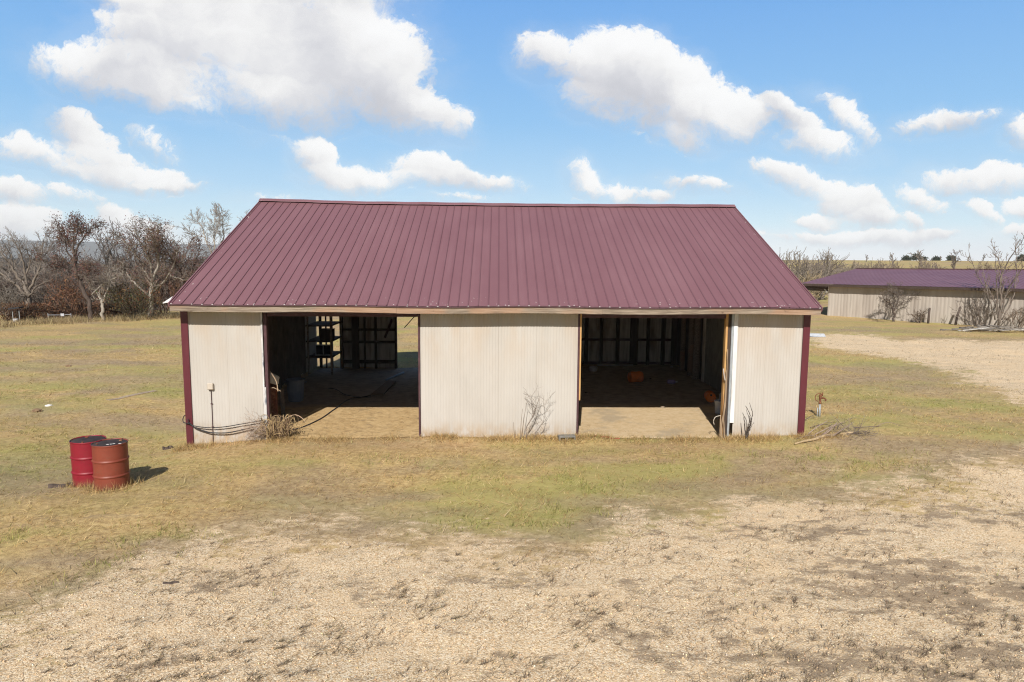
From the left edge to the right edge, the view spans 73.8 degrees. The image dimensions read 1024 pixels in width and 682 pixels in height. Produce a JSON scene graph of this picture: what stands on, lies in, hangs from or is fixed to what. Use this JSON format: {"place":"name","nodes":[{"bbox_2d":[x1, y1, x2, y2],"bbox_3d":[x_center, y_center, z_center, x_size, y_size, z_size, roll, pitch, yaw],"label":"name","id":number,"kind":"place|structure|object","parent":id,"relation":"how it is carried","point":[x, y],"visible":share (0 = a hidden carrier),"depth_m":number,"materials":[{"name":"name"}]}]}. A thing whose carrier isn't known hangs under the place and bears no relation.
{"place":"outdoors","nodes":[
{"label":"outdoors","id":0,"kind":"place"},
{"bbox_2d":[0,310,179,328],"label":"tall dry grass","id":1,"kind":"structure","parent":0,"point":[70,320],"depth_m":43.90,"materials":[{"name":"beige plant"}]},
{"bbox_2d":[0,240,219,263],"bbox_3d":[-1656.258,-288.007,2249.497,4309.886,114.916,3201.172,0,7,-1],"label":"hills","id":2,"kind":"structure","parent":0,"point":[92,246],"depth_m":2625.93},
{"bbox_2d":[0,260,1023,681],"bbox_3d":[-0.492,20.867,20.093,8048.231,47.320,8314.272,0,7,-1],"label":"ground","id":3,"kind":"structure","parent":0,"point":[974,358],"depth_m":10.29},
{"bbox_2d":[8,306,23,320],"bbox_3d":[-31.957,-1.675,44.006,0.713,1.101,0.450,0,7,-1],"label":"feeder stand","id":4,"kind":"object","parent":3,"relation":"on","point":[16,308],"visible":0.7,"depth_m":43.91,"materials":[{"name":"metal"}]},
{"bbox_2d":[0,281,34,314],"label":"bush","id":5,"kind":"object","parent":3,"relation":"on","point":[15,300],"visible":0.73,"depth_m":48.28,"materials":[{"name":"brown plant"}]},
{"bbox_2d":[0,232,42,312],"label":"valley tree","id":6,"kind":"object","parent":3,"relation":"on","point":[4,269],"visible":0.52,"depth_m":58.37,"materials":[{"name":"brown plant"}]},
{"bbox_2d":[0,268,50,314],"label":"bush","id":7,"kind":"object","parent":3,"relation":"on","point":[8,283],"visible":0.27,"depth_m":50.15,"materials":[{"name":"brown plant"}]},
{"bbox_2d":[0,227,62,319],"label":"bare tree","id":8,"kind":"object","parent":3,"relation":"on","point":[27,289],"visible":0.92,"depth_m":45.13,"materials":[{"name":"grey plant"}]},
{"bbox_2d":[0,256,65,303],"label":"bush","id":9,"kind":"object","parent":3,"relation":"on","point":[27,275],"visible":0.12,"depth_m":51.87,"materials":[{"name":"brown plant"}]},
{"bbox_2d":[32,408,41,411],"bbox_3d":[-12.954,1.878,18.625,0.276,0.090,0.199,2,7,16],"label":"dirt clod","id":10,"kind":"object","parent":3,"relation":"on","point":[37,410],"visible":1,"depth_m":18.56,"materials":[{"name":"soil"}]},
{"bbox_2d":[13,276,67,304],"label":"bush","id":11,"kind":"object","parent":3,"relation":"on","point":[37,295],"visible":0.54,"depth_m":47.62,"materials":[{"name":"brown plant"}]},
{"bbox_2d":[16,235,77,298],"bbox_3d":[-40.267,-5.942,59.846,5.106,7.091,3.546,1,7,3],"label":"valley tree","id":12,"kind":"object","parent":3,"relation":"on","point":[49,260],"visible":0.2,"depth_m":59.20,"materials":[{"name":"brown plant"}]},
{"bbox_2d":[29,234,69,308],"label":"valley tree","id":13,"kind":"object","parent":3,"relation":"on","point":[52,243],"visible":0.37,"depth_m":57.22,"materials":[{"name":"brown plant"}]},
{"bbox_2d":[30,232,75,307],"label":"valley tree","id":14,"kind":"object","parent":3,"relation":"on","point":[55,270],"visible":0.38,"depth_m":55.71,"materials":[{"name":"brown plant"}]},
{"bbox_2d":[17,261,97,303],"bbox_3d":[-33.439,-3.992,50.063,4.537,4.431,4.558,6,9,41],"label":"bush","id":15,"kind":"object","parent":3,"relation":"on","point":[52,280],"visible":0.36,"depth_m":49.99,"materials":[{"name":"brown plant"}]},
{"bbox_2d":[48,482,72,487],"bbox_3d":[-8.256,2.656,12.620,0.545,0.075,0.235,0,7,-1],"label":"bark scrap","id":16,"kind":"object","parent":3,"relation":"on","point":[55,485],"visible":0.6,"depth_m":12.55,"materials":[{"name":"brown wood"}]},
{"bbox_2d":[29,210,110,318],"bbox_3d":[-28.472,-4.864,44.540,4.773,7.500,4.404,0,7,-1],"label":"bare tree","id":17,"kind":"object","parent":3,"relation":"on","point":[76,225],"visible":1,"depth_m":44.05,"materials":[{"name":"brown plant"}]},
{"bbox_2d":[41,276,107,316],"bbox_3d":[-29.937,-3.038,46.331,3.989,3.183,4.408,-5,9,-40],"label":"bush","id":18,"kind":"object","parent":3,"relation":"on","point":[73,298],"visible":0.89,"depth_m":46.09,"materials":[{"name":"brown plant"}]},
{"bbox_2d":[39,255,111,305],"bbox_3d":[-34.134,-4.417,53.487,5.015,4.640,6.737,0,7,-1],"label":"bush","id":19,"kind":"object","parent":3,"relation":"on","point":[85,279],"visible":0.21,"depth_m":52.58,"materials":[{"name":"brown plant"}]},
{"bbox_2d":[0,299,162,320],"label":"bramble","id":20,"kind":"object","parent":3,"relation":"on","point":[42,312],"visible":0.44,"depth_m":45.88,"materials":[{"name":"brown plant"}]},
{"bbox_2d":[69,435,106,486],"bbox_3d":[-7.865,2.248,12.707,0.606,0.872,0.606,0,7,-1],"label":"oil drum","id":21,"kind":"object","parent":3,"relation":"on","point":[81,459],"visible":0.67,"depth_m":12.45,"materials":[{"name":"metal"}]},
{"bbox_2d":[78,218,126,281],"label":"valley tree","id":22,"kind":"object","parent":3,"relation":"on","point":[110,230],"visible":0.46,"depth_m":58.20,"materials":[{"name":"brown plant"}]},
{"bbox_2d":[0,256,205,311],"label":"woods","id":23,"kind":"object","parent":3,"relation":"on","point":[18,260],"visible":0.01,"depth_m":364.66,"materials":[{"name":"brown plant"}]},
{"bbox_2d":[79,258,128,319],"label":"bare tree","id":24,"kind":"object","parent":3,"relation":"on","point":[102,312],"visible":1,"depth_m":44.85,"materials":[{"name":"grey plant"}]},
{"bbox_2d":[85,249,122,302],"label":"valley tree","id":25,"kind":"object","parent":3,"relation":"on","point":[109,266],"visible":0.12,"depth_m":65.04,"materials":[{"name":"grey plant"}]},
{"bbox_2d":[76,217,132,298],"bbox_3d":[-33.374,-6.285,56.752,4.046,8.092,5.827,4,8,28],"label":"valley tree","id":26,"kind":"object","parent":3,"relation":"on","point":[108,252],"visible":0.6,"depth_m":56.61,"materials":[{"name":"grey plant"}]},
{"bbox_2d":[91,438,129,490],"bbox_3d":[-7.341,2.277,12.499,0.606,0.872,0.606,0,7,-1],"label":"oil drum","id":27,"kind":"object","parent":3,"relation":"on","point":[110,459],"visible":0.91,"depth_m":12.28,"materials":[{"name":"metal"}]},
{"bbox_2d":[89,278,134,314],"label":"bush","id":28,"kind":"object","parent":3,"relation":"on","point":[120,286],"visible":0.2,"depth_m":48.20,"materials":[{"name":"brown plant"}]},
{"bbox_2d":[77,258,163,301],"bbox_3d":[-30.120,-4.311,53.492,5.749,4.362,5.267,0,7,-1],"label":"bush","id":29,"kind":"object","parent":3,"relation":"on","point":[115,283],"visible":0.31,"depth_m":52.82,"materials":[{"name":"brown plant"}]},
{"bbox_2d":[95,218,159,290],"bbox_3d":[-34.037,-6.599,60.001,6.012,8.350,4.175,5,8,36],"label":"valley tree","id":30,"kind":"object","parent":3,"relation":"on","point":[105,252],"visible":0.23,"depth_m":60.12,"materials":[{"name":"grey plant"}]},
{"bbox_2d":[92,275,164,319],"bbox_3d":[-25.663,-2.952,45.922,4.277,3.203,4.143,-3,8,-25],"label":"bush","id":31,"kind":"object","parent":3,"relation":"on","point":[139,298],"visible":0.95,"depth_m":45.64,"materials":[{"name":"brown plant"}]},
{"bbox_2d":[105,390,155,400],"bbox_3d":[-11.657,1.685,20.966,0.200,0.073,1.641,3,7,23],"label":"plank","id":32,"kind":"object","parent":3,"relation":"on","point":[126,396],"visible":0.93,"depth_m":20.87,"materials":[{"name":"beige wood"}]},
{"bbox_2d":[97,212,198,317],"bbox_3d":[-23.980,-4.925,45.445,6.532,7.520,5.440,0,7,-1],"label":"bare tree","id":33,"kind":"object","parent":3,"relation":"on","point":[156,247],"visible":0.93,"depth_m":45.87,"materials":[{"name":"brown plant"}]},
{"bbox_2d":[126,269,184,314],"bbox_3d":[-24.128,-3.274,47.099,4.719,3.564,3.752,3,7,23],"label":"bush","id":34,"kind":"object","parent":3,"relation":"on","point":[162,292],"visible":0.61,"depth_m":47.09,"materials":[{"name":"brown plant"}]},
{"bbox_2d":[133,249,190,310],"bbox_3d":[-27.369,-4.846,54.084,6.406,5.301,5.534,0,7,-1],"label":"bare tree","id":35,"kind":"object","parent":3,"relation":"on","point":[165,266],"visible":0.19,"depth_m":53.83,"materials":[{"name":"brown plant"}]},
{"bbox_2d":[142,228,187,297],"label":"valley tree","id":36,"kind":"object","parent":3,"relation":"on","point":[167,256],"visible":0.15,"depth_m":59.12,"materials":[{"name":"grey plant"}]},
{"bbox_2d":[162,445,172,449],"bbox_3d":[-8.148,2.517,16.134,0.201,0.075,0.200,2,7,14],"label":"bark scrap","id":37,"kind":"object","parent":3,"relation":"on","point":[166,448],"visible":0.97,"depth_m":16.09,"materials":[{"name":"brown wood"}]},
{"bbox_2d":[163,581,178,584],"bbox_3d":[-4.405,3.118,8.816,0.201,0.030,0.087,0,7,-1],"label":"bark scrap","id":38,"kind":"object","parent":3,"relation":"on","point":[172,582],"visible":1,"depth_m":8.80,"materials":[{"name":"brown wood"}]},
{"bbox_2d":[161,280,183,303],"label":"bush","id":39,"kind":"object","parent":3,"relation":"on","point":[174,287],"visible":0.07,"depth_m":49.27,"materials":[{"name":"brown plant"}]},
{"bbox_2d":[149,223,216,297],"bbox_3d":[-22.942,-4.771,47.197,4.686,6.839,4.599,-1,7,-11],"label":"bare tree","id":40,"kind":"object","parent":3,"relation":"on","point":[194,258],"visible":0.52,"depth_m":47.84,"materials":[{"name":"brown plant"}]},
{"bbox_2d":[160,227,208,283],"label":"valley tree","id":41,"kind":"object","parent":3,"relation":"on","point":[189,252],"visible":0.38,"depth_m":61.44,"materials":[{"name":"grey plant"}]},
{"bbox_2d":[171,201,249,260],"bbox_3d":[-24.181,-6.771,55.330,5.472,8.969,4.725,3,7,18],"label":"bare tree","id":42,"kind":"object","parent":3,"relation":"on","point":[214,230],"visible":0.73,"depth_m":54.88,"materials":[{"name":"grey plant"}]},
{"bbox_2d":[236,371,316,441],"bbox_3d":[-5.494,1.674,15.900,1.795,1.961,0.847,-2,7,-21],"label":"vine mound","id":43,"kind":"object","parent":3,"relation":"on","point":[283,428],"visible":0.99,"depth_m":15.88,"materials":[{"name":"beige plant"}]},
{"bbox_2d":[58,408,853,493],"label":"tufted grass","id":44,"kind":"structure","parent":3,"relation":"on","point":[132,480],"depth_m":15.59,"materials":[{"name":"plant"}]},
{"bbox_2d":[163,198,822,444],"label":"barn","id":45,"kind":"structure","parent":3,"relation":"on","point":[507,304],"depth_m":16.32,"materials":[{"name":"beige"}]},
{"bbox_2d":[182,415,261,433],"bbox_3d":[-6.792,1.966,15.984,1.983,0.404,0.444,2,7,12],"label":"power cable","id":46,"kind":"object","parent":45,"relation":"attached to","point":[189,423],"visible":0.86,"depth_m":15.97,"materials":[{"name":"black rubber"}]},
{"bbox_2d":[271,364,732,438],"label":"barn floor","id":47,"kind":"structure","parent":3,"relation":"on","point":[611,398],"depth_m":20.01,"materials":[{"name":"beige soil"}]},
{"bbox_2d":[265,383,277,419],"bbox_3d":[-6.326,1.584,17.584,0.537,0.900,0.508,-2,7,-18],"label":"rusty cabinet","id":48,"kind":"object","parent":47,"relation":"on","point":[274,405],"visible":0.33,"depth_m":17.41,"materials":[{"name":"metal"}]},
{"bbox_2d":[270,373,279,384],"bbox_3d":[-6.134,0.951,17.421,0.344,0.314,0.300,-4,8,-30],"label":"metal box","id":49,"kind":"object","parent":48,"relation":"on","point":[272,380],"visible":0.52,"depth_m":17.32,"materials":[{"name":"grey metal"}]},
{"bbox_2d":[280,389,284,414],"bbox_3d":[-6.256,1.653,18.610,0.100,0.651,0.502,-2,7,-22],"label":"scrap board","id":50,"kind":"object","parent":47,"relation":"on","point":[282,400],"visible":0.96,"depth_m":18.56,"materials":[{"name":"brown wood"}]},
{"bbox_2d":[284,378,306,401],"bbox_3d":[-6.465,1.462,20.396,0.548,0.660,0.548,7,9,43],"label":"trash bin","id":51,"kind":"object","parent":47,"relation":"on","point":[295,389],"visible":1,"depth_m":20.22,"materials":[{"name":"grey plastic"}]},
{"bbox_2d":[305,316,342,374],"bbox_3d":[-7.215,-0.365,26.265,0.970,3.100,1.745,0,7,-1],"label":"shelving","id":52,"kind":"object","parent":47,"relation":"on","point":[330,323],"visible":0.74,"depth_m":25.58,"materials":[{"name":"black metal"}]},
{"bbox_2d":[315,344,329,355],"bbox_3d":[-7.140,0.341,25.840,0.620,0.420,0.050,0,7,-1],"label":"crate","id":53,"kind":"object","parent":52,"relation":"on","point":[322,349],"visible":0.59,"depth_m":25.84,"materials":[{"name":"black plastic"}]},
{"bbox_2d":[319,328,334,339],"bbox_3d":[-7.019,-0.265,25.921,0.490,0.385,0.530,0,7,-1],"label":"dark crate","id":54,"kind":"object","parent":52,"relation":"on","point":[324,333],"visible":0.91,"depth_m":25.68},
{"bbox_2d":[289,388,370,430],"bbox_3d":[-5.186,1.882,19.595,1.734,0.123,6.200,0,7,-1],"label":"floor cable","id":55,"kind":"object","parent":47,"relation":"on","point":[334,408],"visible":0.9,"depth_m":19.95,"materials":[{"name":"black rubber"}]},
{"bbox_2d":[371,380,395,395],"bbox_3d":[-4.214,1.536,22.546,0.388,0.040,2.521,0,7,0],"label":"board","id":56,"kind":"object","parent":47,"relation":"on","point":[384,388],"visible":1,"depth_m":22.26,"materials":[{"name":"brown wood"}]},
{"bbox_2d":[385,371,404,380],"bbox_3d":[-4.316,1.293,25.334,0.122,0.035,1.912,2,7,12],"label":"plank","id":57,"kind":"object","parent":47,"relation":"on","point":[398,374],"visible":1,"depth_m":25.30,"materials":[{"name":"grey wood"}]},
{"bbox_2d":[589,366,597,371],"bbox_3d":[3.097,1.063,25.975,0.340,0.160,0.340,0,7,-1],"label":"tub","id":58,"kind":"object","parent":47,"relation":"on","point":[593,368],"visible":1,"depth_m":25.86,"materials":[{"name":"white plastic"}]},
{"bbox_2d":[704,390,715,401],"bbox_3d":[5.935,1.661,20.458,0.310,0.310,0.425,1,7,7],"label":"orange keg","id":59,"kind":"object","parent":47,"relation":"on","point":[709,396],"visible":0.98,"depth_m":20.28,"materials":[{"name":"plastic"}]},
{"bbox_2d":[714,399,720,413],"bbox_3d":[5.755,1.792,18.911,0.297,0.424,0.296,0,7,-1],"label":"bucket","id":60,"kind":"object","parent":47,"relation":"on","point":[717,406],"visible":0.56,"depth_m":18.82,"materials":[{"name":"white plastic"}]},
{"bbox_2d":[0,375,1011,586],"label":"green grass","id":61,"kind":"structure","parent":3,"relation":"on","point":[569,523],"depth_m":13.27,"materials":[{"name":"green plant"}]},
{"bbox_2d":[170,405,851,452],"bbox_3d":[-0.011,2.139,17.438,15.996,0.560,4.583,0,7,-1],"label":"drifted straw","id":62,"kind":"object","parent":3,"relation":"on","point":[448,436],"visible":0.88,"depth_m":15.95,"materials":[{"name":"beige plant"}]},
{"bbox_2d":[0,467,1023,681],"bbox_3d":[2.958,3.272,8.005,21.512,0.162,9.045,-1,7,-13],"label":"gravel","id":63,"kind":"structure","parent":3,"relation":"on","point":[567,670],"depth_m":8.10,"materials":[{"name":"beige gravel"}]},
{"bbox_2d":[0,368,1023,610],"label":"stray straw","id":64,"kind":"object","parent":3,"relation":"on","point":[418,490],"visible":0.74,"depth_m":12.58,"materials":[{"name":"beige plant"}]},
{"bbox_2d":[6,490,1023,681],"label":"dead grass","id":65,"kind":"structure","parent":3,"relation":"on","point":[656,661],"depth_m":7.66,"materials":[{"name":"beige plant"}]},
{"bbox_2d":[513,403,526,437],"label":"dead weed","id":66,"kind":"object","parent":3,"relation":"on","point":[522,427],"visible":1,"depth_m":15.86,"materials":[{"name":"beige plant"}]},
{"bbox_2d":[524,383,554,438],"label":"sapling","id":67,"kind":"object","parent":3,"relation":"on","point":[534,411],"visible":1,"depth_m":15.82,"materials":[{"name":"grey plant"}]},
{"bbox_2d":[558,434,575,439],"bbox_3d":[1.272,2.294,15.932,0.390,0.190,0.190,-1,7,-8],"label":"cement block","id":68,"kind":"object","parent":3,"relation":"on","point":[566,436],"depth_m":15.86,"materials":[{"name":"grey concrete"}]},
{"bbox_2d":[713,349,727,438],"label":"woody vine","id":69,"kind":"object","parent":3,"relation":"on","point":[722,420],"visible":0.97,"depth_m":16.11,"materials":[{"name":"brown plant"}]},
{"bbox_2d":[744,405,753,438],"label":"dead shrub","id":70,"kind":"object","parent":3,"relation":"on","point":[748,430],"visible":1,"depth_m":16.00,"materials":[{"name":"plant"}]},
{"bbox_2d":[779,250,822,277],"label":"scrub bush","id":71,"kind":"object","parent":3,"relation":"on","point":[786,262],"visible":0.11,"depth_m":79.04,"materials":[{"name":"plant"}]},
{"bbox_2d":[796,270,826,302],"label":"scrub bush","id":72,"kind":"object","parent":3,"relation":"on","point":[812,278],"visible":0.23,"depth_m":58.26,"materials":[{"name":"beige plant"}]},
{"bbox_2d":[783,247,840,294],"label":"scrub bush","id":73,"kind":"object","parent":3,"relation":"on","point":[798,272],"visible":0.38,"depth_m":65.93,"materials":[{"name":"brown plant"}]},
{"bbox_2d":[799,251,834,277],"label":"scrub bush","id":74,"kind":"object","parent":3,"relation":"on","point":[813,263],"visible":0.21,"depth_m":100.48,"materials":[{"name":"plant"}]},
{"bbox_2d":[810,333,825,336],"bbox_3d":[16.109,-0.352,38.093,3.010,0.121,1.200,0,7,-1],"label":"metal sheet","id":75,"kind":"object","parent":3,"relation":"on","point":[816,335],"visible":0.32,"depth_m":37.88,"materials":[{"name":"white metal"}]},
{"bbox_2d":[815,392,825,416],"bbox_3d":[8.170,1.735,18.106,0.308,0.762,0.083,1,7,7],"label":"yard hydrant","id":76,"kind":"object","parent":3,"relation":"on","point":[819,403],"visible":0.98,"depth_m":18.07,"materials":[{"name":"metal"}]},
{"bbox_2d":[804,248,843,299],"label":"scrub bush","id":77,"kind":"object","parent":3,"relation":"on","point":[827,262],"visible":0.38,"depth_m":72.20,"materials":[{"name":"brown plant"}]},
{"bbox_2d":[810,247,860,292],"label":"scrub bush","id":78,"kind":"object","parent":3,"relation":"on","point":[836,265],"visible":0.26,"depth_m":84.34,"materials":[{"name":"brown plant"}]},
{"bbox_2d":[794,412,882,443],"bbox_3d":[7.742,2.188,15.829,2.511,0.942,1.263,-6,9,-42],"label":"fallen branch","id":79,"kind":"object","parent":3,"relation":"on","point":[846,433],"visible":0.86,"depth_m":16.15,"materials":[{"name":"brown wood"}]},
{"bbox_2d":[796,415,899,439],"bbox_3d":[8.110,2.047,16.520,2.410,0.399,2.206,4,8,25],"label":"twig pile","id":80,"kind":"object","parent":3,"relation":"on","point":[818,425],"visible":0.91,"depth_m":16.17,"materials":[{"name":"brown wood"}]},
{"bbox_2d":[840,261,861,271],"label":"scrub bush","id":81,"kind":"object","parent":3,"relation":"on","point":[852,267],"visible":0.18,"depth_m":89.72,"materials":[{"name":"brown plant"}]},
{"bbox_2d":[868,258,892,267],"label":"scrub bush","id":82,"kind":"object","parent":3,"relation":"on","point":[880,265],"visible":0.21,"depth_m":100.75,"materials":[{"name":"brown plant"}]},
{"bbox_2d":[882,258,904,267],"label":"scrub bush","id":83,"kind":"object","parent":3,"relation":"on","point":[894,264],"visible":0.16,"depth_m":104.41,"materials":[{"name":"brown plant"}]},
{"bbox_2d":[875,279,921,321],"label":"bare tree","id":84,"kind":"object","parent":3,"relation":"on","point":[893,307],"visible":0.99,"depth_m":46.61,"materials":[{"name":"grey plant"}]},
{"bbox_2d":[900,255,911,260],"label":"cedar tree","id":85,"kind":"object","parent":3,"relation":"on","point":[906,258],"visible":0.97,"depth_m":245.42,"materials":[{"name":"green plant"}]},
{"bbox_2d":[803,268,1023,327],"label":"shed","id":86,"kind":"structure","parent":3,"relation":"on","point":[856,292],"depth_m":47.68,"materials":[{"name":"beige metal"}]},
{"bbox_2d":[910,253,923,260],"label":"cedar tree","id":87,"kind":"object","parent":3,"relation":"on","point":[914,258],"visible":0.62,"depth_m":245.72,"materials":[{"name":"green plant"}]},
{"bbox_2d":[908,308,927,322],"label":"bush","id":88,"kind":"object","parent":3,"relation":"on","point":[921,316],"visible":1,"depth_m":45.89,"materials":[{"name":"plant"}]},
{"bbox_2d":[909,250,926,266],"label":"skyline tree","id":89,"kind":"object","parent":3,"relation":"on","point":[919,256],"visible":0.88,"depth_m":131.68,"materials":[{"name":"grey plant"}]},
{"bbox_2d":[909,259,932,267],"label":"scrub bush","id":90,"kind":"object","parent":3,"relation":"on","point":[925,266],"visible":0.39,"depth_m":110.17,"materials":[{"name":"brown plant"}]},
{"bbox_2d":[927,308,930,323],"bbox_3d":[27.829,-1.598,45.582,0.152,1.253,0.139,-3,7,-23],"label":"fence post","id":91,"kind":"object","parent":3,"relation":"on","point":[928,317],"visible":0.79,"depth_m":45.53,"materials":[{"name":"grey wood"}]},
{"bbox_2d":[924,262,944,268],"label":"scrub bush","id":92,"kind":"object","parent":3,"relation":"on","point":[935,266],"visible":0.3,"depth_m":116.68,"materials":[{"name":"brown plant"}]},
{"bbox_2d":[931,255,941,260],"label":"cedar tree","id":93,"kind":"object","parent":3,"relation":"on","point":[936,258],"visible":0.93,"depth_m":250.72,"materials":[{"name":"green plant"}]},
{"bbox_2d":[945,255,956,260],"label":"cedar tree","id":94,"kind":"object","parent":3,"relation":"on","point":[948,258],"visible":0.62,"depth_m":246.27,"materials":[{"name":"green plant"}]},
{"bbox_2d":[950,249,962,268],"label":"skyline tree","id":95,"kind":"object","parent":3,"relation":"on","point":[954,263],"visible":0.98,"depth_m":119.98,"materials":[{"name":"grey plant"}]},
{"bbox_2d":[954,306,960,324],"bbox_3d":[28.853,-1.528,44.197,0.386,1.425,0.150,0,7,-1],"label":"fence post","id":96,"kind":"object","parent":3,"relation":"on","point":[956,319],"visible":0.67,"depth_m":44.15,"materials":[{"name":"grey wood"}]},
{"bbox_2d":[952,293,1004,326],"bbox_3d":[29.369,-1.930,43.095,2.269,2.228,2.675,-6,9,-42],"label":"bush","id":97,"kind":"object","parent":3,"relation":"on","point":[979,310],"visible":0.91,"depth_m":43.03,"materials":[{"name":"brown plant"}]},
{"bbox_2d":[940,325,1023,331],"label":"brush heap","id":98,"kind":"object","parent":3,"relation":"on","point":[994,328],"visible":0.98,"depth_m":40.61,"materials":[{"name":"grey wood"}]},
{"bbox_2d":[981,261,999,269],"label":"scrub bush","id":99,"kind":"object","parent":3,"relation":"on","point":[990,265],"visible":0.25,"depth_m":104.63,"materials":[{"name":"brown plant"}]},
{"bbox_2d":[960,231,1023,325],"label":"bare tree","id":100,"kind":"object","parent":3,"relation":"on","point":[998,309],"visible":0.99,"depth_m":41.95,"materials":[{"name":"grey plant"}]},
{"bbox_2d":[999,307,1023,327],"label":"bush","id":101,"kind":"object","parent":3,"relation":"on","point":[1020,317],"visible":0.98,"depth_m":41.26,"materials":[{"name":"plant"}]},
{"bbox_2d":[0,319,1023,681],"bbox_3d":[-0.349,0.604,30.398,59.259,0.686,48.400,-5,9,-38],"label":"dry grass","id":102,"kind":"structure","parent":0,"point":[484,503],"depth_m":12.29,"materials":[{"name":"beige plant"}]},
{"bbox_2d":[0,0,1023,260],"label":"sky","id":103,"kind":"structure","parent":0,"point":[875,129],"materials":[{"name":"blue"}]},
{"bbox_2d":[627,371,643,381],"bbox_3d":[4.276,1.240,23.602,0.465,0.380,0.380,-1,7,-15],"label":"orange keg","id":104,"kind":"object","parent":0,"point":[637,376],"visible":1,"depth_m":23.47,"materials":[{"name":"plastic"}]},
{"bbox_2d":[667,380,677,383],"bbox_3d":[5.502,1.397,23.386,0.350,0.138,0.140,2,7,13],"label":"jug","id":105,"kind":"object","parent":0,"point":[671,381],"visible":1,"depth_m":23.34,"materials":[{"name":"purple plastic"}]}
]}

